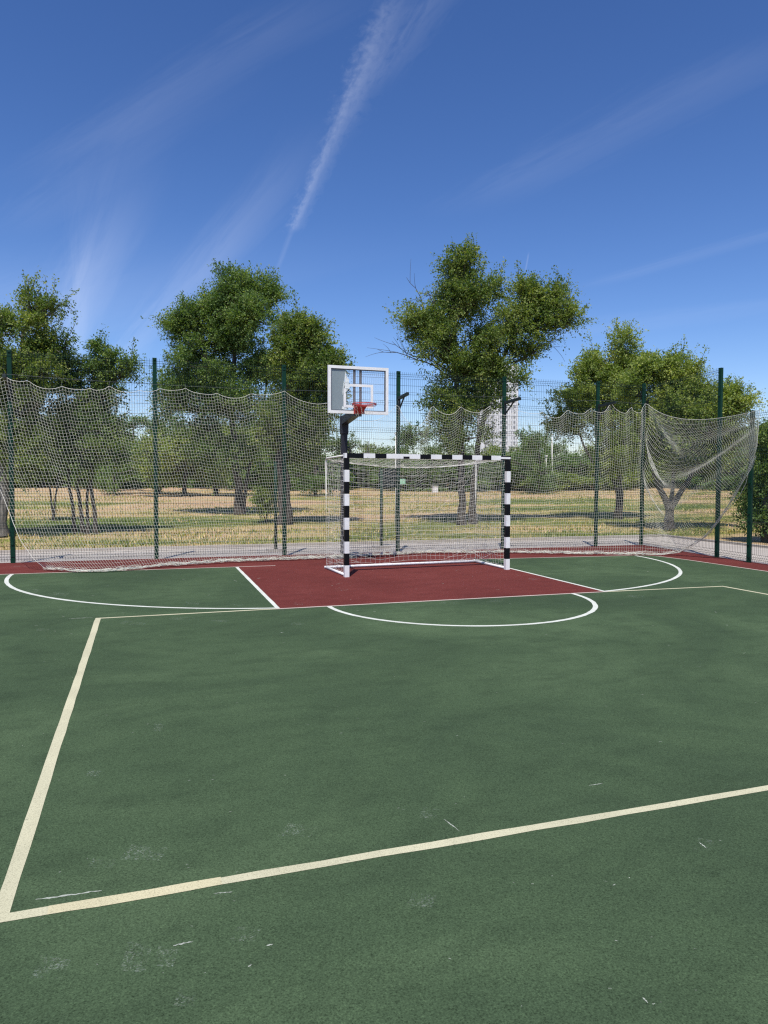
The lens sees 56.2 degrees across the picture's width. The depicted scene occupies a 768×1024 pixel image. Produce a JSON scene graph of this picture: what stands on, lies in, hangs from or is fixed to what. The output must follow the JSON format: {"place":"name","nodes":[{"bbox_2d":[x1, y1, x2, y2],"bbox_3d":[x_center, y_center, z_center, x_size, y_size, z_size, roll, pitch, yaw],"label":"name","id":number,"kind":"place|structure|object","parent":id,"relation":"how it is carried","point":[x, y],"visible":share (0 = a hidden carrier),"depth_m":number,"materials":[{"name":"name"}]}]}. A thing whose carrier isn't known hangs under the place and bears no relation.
{"place":"outdoors","nodes":[
{"label":"outdoors","id":0,"kind":"place"},
{"bbox_2d":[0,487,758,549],"bbox_3d":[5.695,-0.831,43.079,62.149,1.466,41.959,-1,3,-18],"label":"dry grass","id":1,"kind":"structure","parent":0,"point":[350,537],"depth_m":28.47,"materials":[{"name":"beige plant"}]},
{"bbox_2d":[0,555,767,1023],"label":"court","id":2,"kind":"object","parent":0,"point":[206,739],"visible":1,"depth_m":3.62,"materials":[{"name":"green rubber"}]},
{"bbox_2d":[0,618,100,913],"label":"court line","id":3,"kind":"object","parent":2,"relation":"on","point":[17,864],"visible":1,"depth_m":3.63,"materials":[{"name":"beige paint"}]},
{"bbox_2d":[48,877,221,913],"bbox_3d":[-0.949,1.477,2.775,0.632,0.001,0.066,-1,3,-18],"label":"court line","id":4,"kind":"object","parent":2,"relation":"on","point":[123,897],"visible":1,"depth_m":2.77,"materials":[{"name":"yellow paint"}]},
{"bbox_2d":[4,574,269,608],"bbox_3d":[-4.174,1.157,10.249,5.993,0.001,1.162,2,3,33],"label":"court line","id":5,"kind":"object","parent":2,"relation":"on","point":[6,582],"visible":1,"depth_m":9.47,"materials":[{"name":"white paint"}]},
{"bbox_2d":[21,565,274,573],"bbox_3d":[-4.487,1.044,12.954,5.073,0.001,0.055,-1,2,-17],"label":"court line","id":6,"kind":"object","parent":2,"relation":"on","point":[147,569],"visible":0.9,"depth_m":13.04,"materials":[{"name":"paint"}]},
{"bbox_2d":[105,609,269,617],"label":"court line","id":7,"kind":"object","parent":2,"relation":"on","point":[186,613],"visible":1,"depth_m":8.70,"materials":[{"name":"beige paint"}]},
{"bbox_2d":[236,567,278,607],"bbox_3d":[-2.038,1.122,11.250,0.060,0.001,4.630,-1,3,-18],"label":"court line","id":8,"kind":"object","parent":2,"relation":"on","point":[259,589],"visible":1,"depth_m":10.76,"materials":[{"name":"white paint"}]},
{"bbox_2d":[0,785,767,921],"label":"court line","id":9,"kind":"object","parent":2,"relation":"on","point":[29,913],"visible":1,"depth_m":3.19,"materials":[{"name":"beige paint"}]},
{"bbox_2d":[42,570,755,1005],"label":"scratch marks","id":10,"kind":"object","parent":2,"relation":"on","point":[224,892],"visible":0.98,"depth_m":2.78},
{"bbox_2d":[236,558,601,607],"bbox_3d":[0.215,1.092,12.142,4.880,0.001,4.900,-1,3,-18],"label":"key area","id":11,"kind":"object","parent":2,"relation":"on","point":[301,585],"visible":1,"depth_m":11.36,"materials":[{"name":"red rubber"}]},
{"bbox_2d":[324,453,510,576],"bbox_3d":[0.597,0.013,13.173,3.173,2.080,1.298,-1,3,-21],"label":"football goal","id":12,"kind":"object","parent":11,"relation":"on","point":[427,457],"visible":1,"depth_m":13.13,"materials":[{"name":"white paint"}]},
{"bbox_2d":[276,591,607,608],"bbox_3d":[0.962,1.191,9.801,4.881,0.001,0.054,-1,3,-18],"label":"court line","id":13,"kind":"object","parent":2,"relation":"on","point":[432,600],"visible":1,"depth_m":9.71,"materials":[{"name":"paint"}]},
{"bbox_2d":[327,593,597,625],"bbox_3d":[1.291,1.228,8.937,3.662,0.001,1.832,-1,3,-18],"label":"court line","id":14,"kind":"object","parent":2,"relation":"on","point":[595,607],"visible":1,"depth_m":8.40,"materials":[{"name":"white paint"}]},
{"bbox_2d":[473,559,602,590],"bbox_3d":[2.549,1.073,12.743,0.060,0.001,4.570,-1,3,-18],"label":"court line","id":15,"kind":"object","parent":2,"relation":"on","point":[552,578],"visible":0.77,"depth_m":11.85,"materials":[{"name":"white paint"}]},
{"bbox_2d":[457,555,639,559],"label":"court line","id":16,"kind":"object","parent":2,"relation":"on","point":[549,557],"visible":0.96,"depth_m":15.33,"materials":[{"name":"paint"}]},
{"bbox_2d":[604,556,681,591],"bbox_3d":[4.816,1.070,12.975,1.037,0.001,5.722,1,3,24],"label":"court line","id":17,"kind":"object","parent":2,"relation":"on","point":[679,573],"visible":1,"depth_m":12.02,"materials":[{"name":"white paint"}]},
{"bbox_2d":[608,586,722,591],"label":"court line","id":18,"kind":"object","parent":2,"relation":"on","point":[667,588],"visible":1,"depth_m":10.88,"materials":[{"name":"beige paint"}]},
{"bbox_2d":[645,555,767,571],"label":"court line","id":19,"kind":"object","parent":2,"relation":"on","point":[707,562],"visible":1,"depth_m":14.45,"materials":[{"name":"paint"}]},
{"bbox_2d":[723,586,767,594],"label":"court line","id":20,"kind":"object","parent":2,"relation":"on","point":[745,590],"visible":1,"depth_m":10.70,"materials":[{"name":"beige paint"}]},
{"bbox_2d":[0,484,767,549],"bbox_3d":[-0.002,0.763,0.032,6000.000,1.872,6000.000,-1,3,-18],"label":"ground","id":21,"kind":"structure","parent":0,"point":[755,539],"depth_m":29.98,"materials":[{"name":"beige plant"}]},
{"bbox_2d":[8,474,55,487],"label":"undergrowth bush","id":22,"kind":"object","parent":21,"relation":"on","point":[16,482],"visible":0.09,"depth_m":61.53,"materials":[{"name":"green plant"}]},
{"bbox_2d":[16,443,62,486],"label":"tree","id":23,"kind":"object","parent":21,"relation":"on","point":[44,475],"visible":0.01,"depth_m":61.44,"materials":[{"name":"green plant"}]},
{"bbox_2d":[0,269,79,536],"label":"elm tree","id":24,"kind":"object","parent":21,"relation":"on","point":[41,341],"visible":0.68,"depth_m":20.80,"materials":[{"name":"green plant"}]},
{"bbox_2d":[37,444,65,520],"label":"sapling","id":25,"kind":"object","parent":21,"relation":"on","point":[52,467],"visible":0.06,"depth_m":26.97,"materials":[{"name":"green plant"}]},
{"bbox_2d":[46,468,70,484],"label":"undergrowth bush","id":26,"kind":"object","parent":21,"relation":"on","point":[59,477],"visible":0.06,"depth_m":65.97,"materials":[{"name":"green plant"}]},
{"bbox_2d":[52,464,98,486],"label":"undergrowth bush","id":27,"kind":"object","parent":21,"relation":"on","point":[63,469],"visible":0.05,"depth_m":65.35,"materials":[{"name":"green plant"}]},
{"bbox_2d":[44,311,152,533],"bbox_3d":[-8.770,-2.749,22.026,3.270,6.841,2.317,-1,3,-18],"label":"elm tree","id":28,"kind":"object","parent":21,"relation":"on","point":[99,348],"visible":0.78,"depth_m":21.81,"materials":[{"name":"green plant"}]},
{"bbox_2d":[64,471,139,487],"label":"undergrowth bush","id":29,"kind":"object","parent":21,"relation":"on","point":[107,481],"visible":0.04,"depth_m":61.76,"materials":[{"name":"green plant"}]},
{"bbox_2d":[59,464,149,488],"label":"undergrowth bush","id":30,"kind":"object","parent":21,"relation":"on","point":[132,486],"visible":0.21,"depth_m":59.34,"materials":[{"name":"green plant"}]},
{"bbox_2d":[95,409,132,472],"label":"tree","id":31,"kind":"object","parent":21,"relation":"on","point":[121,430],"visible":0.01,"depth_m":74.76,"materials":[{"name":"green plant"}]},
{"bbox_2d":[93,440,143,494],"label":"tree","id":32,"kind":"object","parent":21,"relation":"on","point":[113,480],"visible":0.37,"depth_m":49.43,"materials":[{"name":"green plant"}]},
{"bbox_2d":[112,444,152,481],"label":"tree","id":33,"kind":"object","parent":21,"relation":"on","point":[142,455],"visible":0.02,"depth_m":64.00,"materials":[{"name":"green plant"}]},
{"bbox_2d":[124,413,151,445],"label":"tree","id":34,"kind":"object","parent":21,"relation":"on","point":[135,421],"visible":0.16,"depth_m":88.09,"materials":[{"name":"green plant"}]},
{"bbox_2d":[127,459,189,487],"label":"undergrowth bush","id":35,"kind":"object","parent":21,"relation":"on","point":[147,481],"visible":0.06,"depth_m":63.22,"materials":[{"name":"green plant"}]},
{"bbox_2d":[131,414,186,450],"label":"tree","id":36,"kind":"object","parent":21,"relation":"on","point":[161,427],"visible":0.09,"depth_m":85.27,"materials":[{"name":"green plant"}]},
{"bbox_2d":[131,434,189,492],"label":"tree","id":37,"kind":"object","parent":21,"relation":"on","point":[158,465],"visible":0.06,"depth_m":51.87,"materials":[{"name":"green plant"}]},
{"bbox_2d":[127,423,225,496],"bbox_3d":[-13.499,-3.513,48.306,6.282,5.292,6.625,2,3,32],"label":"tree","id":38,"kind":"object","parent":21,"relation":"on","point":[163,469],"visible":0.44,"depth_m":46.85,"materials":[{"name":"green plant"}]},
{"bbox_2d":[161,477,209,488],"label":"undergrowth bush","id":39,"kind":"object","parent":21,"relation":"on","point":[192,485],"visible":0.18,"depth_m":62.43,"materials":[{"name":"green plant"}]},
{"bbox_2d":[141,258,296,514],"bbox_3d":[-7.058,-5.386,31.214,6.993,11.082,4.522,1,2,12],"label":"elm tree","id":40,"kind":"object","parent":21,"relation":"on","point":[232,310],"visible":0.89,"depth_m":30.52,"materials":[{"name":"green plant"}]},
{"bbox_2d":[172,420,273,495],"bbox_3d":[-12.194,-3.767,49.791,6.999,5.616,7.382,-2,3,-42],"label":"tree","id":41,"kind":"object","parent":21,"relation":"on","point":[212,478],"visible":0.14,"depth_m":48.19,"materials":[{"name":"green plant"}]},
{"bbox_2d":[228,425,264,486],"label":"tree","id":42,"kind":"object","parent":21,"relation":"on","point":[251,464],"visible":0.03,"depth_m":63.24,"materials":[{"name":"green plant"}]},
{"bbox_2d":[224,445,275,489],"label":"undergrowth bush","id":43,"kind":"object","parent":21,"relation":"on","point":[250,485],"visible":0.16,"depth_m":60.94,"materials":[{"name":"green plant"}]},
{"bbox_2d":[242,423,271,473],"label":"tree","id":44,"kind":"object","parent":21,"relation":"on","point":[262,442],"visible":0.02,"depth_m":74.71,"materials":[{"name":"green plant"}]},
{"bbox_2d":[247,466,277,523],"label":"sapling","id":45,"kind":"object","parent":21,"relation":"on","point":[256,499],"visible":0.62,"depth_m":26.33,"materials":[{"name":"green plant"}]},
{"bbox_2d":[225,453,318,490],"bbox_3d":[-9.347,-2.912,60.566,8.324,4.042,8.246,0,2,2],"label":"undergrowth bush","id":46,"kind":"object","parent":21,"relation":"on","point":[268,470],"visible":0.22,"depth_m":59.05,"materials":[{"name":"green plant"}]},
{"bbox_2d":[239,292,357,524],"bbox_3d":[-3.184,-3.644,26.098,4.193,8.442,3.255,-1,3,-18],"label":"elm tree","id":47,"kind":"object","parent":21,"relation":"on","point":[302,335],"visible":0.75,"depth_m":25.66,"materials":[{"name":"green plant"}]},
{"bbox_2d":[291,455,349,488],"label":"undergrowth bush","id":48,"kind":"object","parent":21,"relation":"on","point":[332,484],"visible":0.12,"depth_m":62.92,"materials":[{"name":"green plant"}]},
{"bbox_2d":[288,437,358,496],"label":"tree","id":49,"kind":"object","parent":21,"relation":"on","point":[314,481],"visible":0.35,"depth_m":49.69,"materials":[{"name":"green plant"}]},
{"bbox_2d":[295,422,351,467],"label":"tree","id":50,"kind":"object","parent":21,"relation":"on","point":[330,450],"visible":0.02,"depth_m":80.73,"materials":[{"name":"green plant"}]},
{"bbox_2d":[288,456,373,488],"bbox_3d":[-4.630,-3.321,65.270,7.454,3.682,7.330,2,3,32],"label":"undergrowth bush","id":51,"kind":"object","parent":21,"relation":"on","point":[350,467],"visible":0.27,"depth_m":64.16,"materials":[{"name":"green plant"}]},
{"bbox_2d":[330,462,361,486],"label":"tree","id":52,"kind":"object","parent":21,"relation":"on","point":[354,478],"visible":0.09,"depth_m":66.29,"materials":[{"name":"green plant"}]},
{"bbox_2d":[326,431,368,462],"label":"tree","id":53,"kind":"object","parent":21,"relation":"on","point":[351,443],"visible":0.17,"depth_m":81.76,"materials":[{"name":"green plant"}]},
{"bbox_2d":[349,451,383,487],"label":"tree","id":54,"kind":"object","parent":21,"relation":"on","point":[360,477],"visible":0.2,"depth_m":66.22,"materials":[{"name":"green plant"}]},
{"bbox_2d":[335,458,402,487],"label":"undergrowth bush","id":55,"kind":"object","parent":21,"relation":"on","point":[372,484],"visible":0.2,"depth_m":65.84,"materials":[{"name":"green plant"}]},
{"bbox_2d":[353,441,390,458],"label":"tree","id":56,"kind":"object","parent":21,"relation":"on","point":[371,448],"visible":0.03,"depth_m":89.08,"materials":[{"name":"green plant"}]},
{"bbox_2d":[0,545,767,573],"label":"court border","id":57,"kind":"object","parent":21,"relation":"on","point":[20,567],"visible":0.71,"depth_m":14.86,"materials":[{"name":"red rubber"}]},
{"bbox_2d":[327,365,388,558],"bbox_3d":[-0.644,-0.897,14.281,1.200,3.800,2.201,-1,3,-18],"label":"basketball stand","id":58,"kind":"object","parent":57,"relation":"on","point":[337,382],"visible":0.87,"depth_m":13.78,"materials":[{"name":"paint"}]},
{"bbox_2d":[369,446,412,481],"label":"undergrowth bush","id":59,"kind":"object","parent":21,"relation":"on","point":[393,452],"visible":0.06,"depth_m":73.34,"materials":[{"name":"green plant"}]},
{"bbox_2d":[394,433,395,528],"bbox_3d":[0.395,-1.019,24.021,0.083,3.241,0.161,-1,3,-18],"label":"light pole","id":60,"kind":"object","parent":21,"relation":"on","point":[395,488],"visible":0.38,"depth_m":24.00,"materials":[{"name":"metal"}]},
{"bbox_2d":[372,421,433,462],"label":"tree","id":61,"kind":"object","parent":21,"relation":"on","point":[406,440],"visible":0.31,"depth_m":78.12,"materials":[{"name":"green plant"}]},
{"bbox_2d":[400,479,405,490],"bbox_3d":[1.502,-2.145,58.017,0.480,1.050,0.050,-1,3,-18],"label":"notice sign","id":62,"kind":"object","parent":21,"relation":"on","point":[402,481],"visible":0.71,"depth_m":57.97,"materials":[{"name":"paint"}]},
{"bbox_2d":[370,459,437,487],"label":"tree","id":63,"kind":"object","parent":21,"relation":"on","point":[404,462],"visible":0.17,"depth_m":63.11,"materials":[{"name":"green plant"}]},
{"bbox_2d":[364,463,449,491],"bbox_3d":[2.387,-2.523,60.313,8.246,3.278,8.324,0,2,-3],"label":"undergrowth bush","id":64,"kind":"object","parent":21,"relation":"on","point":[410,478],"visible":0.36,"depth_m":59.60,"materials":[{"name":"green plant"}]},
{"bbox_2d":[403,449,447,487],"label":"tree","id":65,"kind":"object","parent":21,"relation":"on","point":[426,465],"visible":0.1,"depth_m":67.50,"materials":[{"name":"green plant"}]},
{"bbox_2d":[421,442,443,469],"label":"tree","id":66,"kind":"object","parent":21,"relation":"on","point":[431,448],"visible":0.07,"depth_m":88.29,"materials":[{"name":"green plant"}]},
{"bbox_2d":[423,444,474,484],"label":"tree","id":67,"kind":"object","parent":21,"relation":"on","point":[437,470],"visible":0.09,"depth_m":65.32,"materials":[{"name":"green plant"}]},
{"bbox_2d":[405,452,495,490],"bbox_3d":[5.726,-3.134,61.223,7.454,3.920,7.330,-2,3,-43],"label":"undergrowth bush","id":68,"kind":"object","parent":21,"relation":"on","point":[431,479],"visible":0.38,"depth_m":60.33,"materials":[{"name":"green plant"}]},
{"bbox_2d":[426,463,493,491],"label":"undergrowth bush","id":69,"kind":"object","parent":21,"relation":"on","point":[481,486],"visible":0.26,"depth_m":59.11,"materials":[{"name":"green plant"}]},
{"bbox_2d":[455,450,498,482],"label":"tree","id":70,"kind":"object","parent":21,"relation":"on","point":[487,462],"visible":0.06,"depth_m":66.05,"materials":[{"name":"green plant"}]},
{"bbox_2d":[366,232,603,523],"bbox_3d":[3.677,-4.845,26.521,8.741,10.633,3.870,0,2,5],"label":"elm tree","id":71,"kind":"object","parent":21,"relation":"on","point":[537,309],"visible":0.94,"depth_m":26.10,"materials":[{"name":"green plant"}]},
{"bbox_2d":[470,443,501,468],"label":"tree","id":72,"kind":"object","parent":21,"relation":"on","point":[494,447],"visible":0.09,"depth_m":80.08,"materials":[{"name":"green plant"}]},
{"bbox_2d":[478,365,517,453],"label":"apartment tower","id":73,"kind":"structure","parent":21,"relation":"on","point":[499,429],"depth_m":417.75,"materials":[{"name":"white"}]},
{"bbox_2d":[483,444,519,478],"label":"tree","id":74,"kind":"object","parent":21,"relation":"on","point":[510,452],"visible":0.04,"depth_m":74.89,"materials":[{"name":"green plant"}]},
{"bbox_2d":[468,452,535,490],"bbox_3d":[10.835,-3.159,61.542,7.454,3.914,7.330,-1,2,-16],"label":"undergrowth bush","id":75,"kind":"object","parent":21,"relation":"on","point":[498,475],"visible":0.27,"depth_m":60.65,"materials":[{"name":"green plant"}]},
{"bbox_2d":[487,446,551,486],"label":"undergrowth bush","id":76,"kind":"object","parent":21,"relation":"on","point":[520,460],"visible":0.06,"depth_m":66.05,"materials":[{"name":"green plant"}]},
{"bbox_2d":[493,451,551,488],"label":"tree","id":77,"kind":"object","parent":21,"relation":"on","point":[521,476],"visible":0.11,"depth_m":62.07,"materials":[{"name":"green plant"}]},
{"bbox_2d":[500,426,565,493],"bbox_3d":[11.806,-3.798,55.063,5.141,5.881,5.189,-1,3,-31],"label":"tree","id":78,"kind":"object","parent":21,"relation":"on","point":[533,448],"visible":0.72,"depth_m":54.41,"materials":[{"name":"green plant"}]},
{"bbox_2d":[511,470,589,491],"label":"undergrowth bush","id":79,"kind":"object","parent":21,"relation":"on","point":[565,478],"visible":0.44,"depth_m":59.54,"materials":[{"name":"green plant"}]},
{"bbox_2d":[542,438,568,472],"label":"tree","id":80,"kind":"object","parent":21,"relation":"on","point":[559,446],"visible":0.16,"depth_m":78.44,"materials":[{"name":"green plant"}]},
{"bbox_2d":[541,449,590,489],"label":"undergrowth bush","id":81,"kind":"object","parent":21,"relation":"on","point":[563,465],"visible":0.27,"depth_m":61.84,"materials":[{"name":"green plant"}]},
{"bbox_2d":[558,449,591,476],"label":"tree","id":82,"kind":"object","parent":21,"relation":"on","point":[581,456],"visible":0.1,"depth_m":66.13,"materials":[{"name":"green plant"}]},
{"bbox_2d":[579,442,594,476],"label":"tree","id":83,"kind":"object","parent":21,"relation":"on","point":[584,451],"visible":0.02,"depth_m":85.77,"materials":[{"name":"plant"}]},
{"bbox_2d":[553,453,629,489],"bbox_3d":[17.540,-3.086,63.147,8.324,4.108,8.246,0,2,-3],"label":"undergrowth bush","id":84,"kind":"object","parent":21,"relation":"on","point":[581,472],"visible":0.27,"depth_m":63.07,"materials":[{"name":"green plant"}]},
{"bbox_2d":[550,463,639,489],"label":"undergrowth bush","id":85,"kind":"object","parent":21,"relation":"on","point":[609,486],"visible":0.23,"depth_m":60.81,"materials":[{"name":"green plant"}]},
{"bbox_2d":[538,317,664,519],"bbox_3d":[8.818,-3.813,29.039,5.109,8.214,3.344,1,3,19],"label":"elm tree","id":86,"kind":"object","parent":21,"relation":"on","point":[593,366],"visible":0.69,"depth_m":28.72,"materials":[{"name":"green plant"}]},
{"bbox_2d":[624,465,652,488],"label":"tree","id":87,"kind":"object","parent":21,"relation":"on","point":[638,481],"visible":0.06,"depth_m":63.25,"materials":[{"name":"green plant"}]},
{"bbox_2d":[634,471,665,487],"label":"undergrowth bush","id":88,"kind":"object","parent":21,"relation":"on","point":[652,484],"visible":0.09,"depth_m":68.14,"materials":[{"name":"green plant"}]},
{"bbox_2d":[650,446,670,486],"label":"tree","id":89,"kind":"object","parent":21,"relation":"on","point":[665,473],"visible":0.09,"depth_m":68.34,"materials":[{"name":"green plant"}]},
{"bbox_2d":[662,453,704,488],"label":"tree","id":90,"kind":"object","parent":21,"relation":"on","point":[677,483],"visible":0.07,"depth_m":63.41,"materials":[{"name":"green plant"}]},
{"bbox_2d":[605,334,767,529],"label":"elm tree","id":91,"kind":"object","parent":21,"relation":"on","point":[653,369],"visible":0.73,"depth_m":23.70,"materials":[{"name":"green plant"}]},
{"bbox_2d":[681,473,725,487],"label":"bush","id":92,"kind":"object","parent":21,"relation":"on","point":[703,479],"visible":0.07,"depth_m":63.58,"materials":[{"name":"green plant"}]},
{"bbox_2d":[641,368,767,562],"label":"fence","id":93,"kind":"object","parent":21,"relation":"on","point":[749,513],"visible":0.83,"depth_m":15.46,"materials":[{"name":"green metal"}]},
{"bbox_2d":[679,451,747,490],"bbox_3d":[28.697,-3.155,59.975,7.330,3.935,7.454,2,3,41],"label":"undergrowth bush","id":94,"kind":"object","parent":21,"relation":"on","point":[704,484],"visible":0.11,"depth_m":59.71,"materials":[{"name":"green plant"}]},
{"bbox_2d":[704,445,760,490],"bbox_3d":[29.588,-3.149,59.546,6.332,4.854,6.295,2,3,30],"label":"undergrowth bush","id":95,"kind":"object","parent":21,"relation":"on","point":[728,480],"visible":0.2,"depth_m":58.94,"materials":[{"name":"green plant"}]},
{"bbox_2d":[722,456,760,478],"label":"undergrowth bush","id":96,"kind":"object","parent":21,"relation":"on","point":[735,470],"visible":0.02,"depth_m":61.20,"materials":[{"name":"green plant"}]},
{"bbox_2d":[728,417,767,541],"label":"bush","id":97,"kind":"object","parent":21,"relation":"on","point":[762,442],"visible":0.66,"depth_m":19.93,"materials":[{"name":"green plant"}]},
{"bbox_2d":[0,537,767,563],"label":"path","id":98,"kind":"structure","parent":0,"point":[763,552],"depth_m":17.28,"materials":[{"name":"concrete"}]},
{"bbox_2d":[267,462,281,551],"bbox_3d":[-2.548,-0.132,16.918,0.400,2.100,0.280,-1,3,-18],"label":"sign post","id":99,"kind":"object","parent":98,"relation":"on","point":[275,510],"visible":0.8,"depth_m":16.88,"materials":[{"name":"metal"}]},
{"bbox_2d":[0,350,645,562],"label":"fence","id":100,"kind":"object","parent":98,"relation":"on","point":[9,370],"visible":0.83,"depth_m":15.66,"materials":[{"name":"paint"}]},
{"bbox_2d":[0,373,759,571],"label":"ball stop net","id":101,"kind":"object","parent":100,"relation":"hanging from","point":[268,558],"visible":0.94,"depth_m":14.95,"materials":[{"name":"fabric"}]},
{"bbox_2d":[0,534,767,552],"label":"kerb","id":102,"kind":"structure","parent":98,"relation":"on","point":[328,543],"depth_m":18.64,"materials":[{"name":"concrete"}]},
{"bbox_2d":[372,468,395,547],"bbox_3d":[0.032,-0.098,17.857,0.600,1.970,0.280,-1,3,-18],"label":"sign post","id":103,"kind":"object","parent":98,"relation":"on","point":[389,475],"visible":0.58,"depth_m":17.83,"materials":[{"name":"metal"}]},
{"bbox_2d":[0,0,767,476],"label":"sky","id":104,"kind":"structure","parent":0,"point":[336,146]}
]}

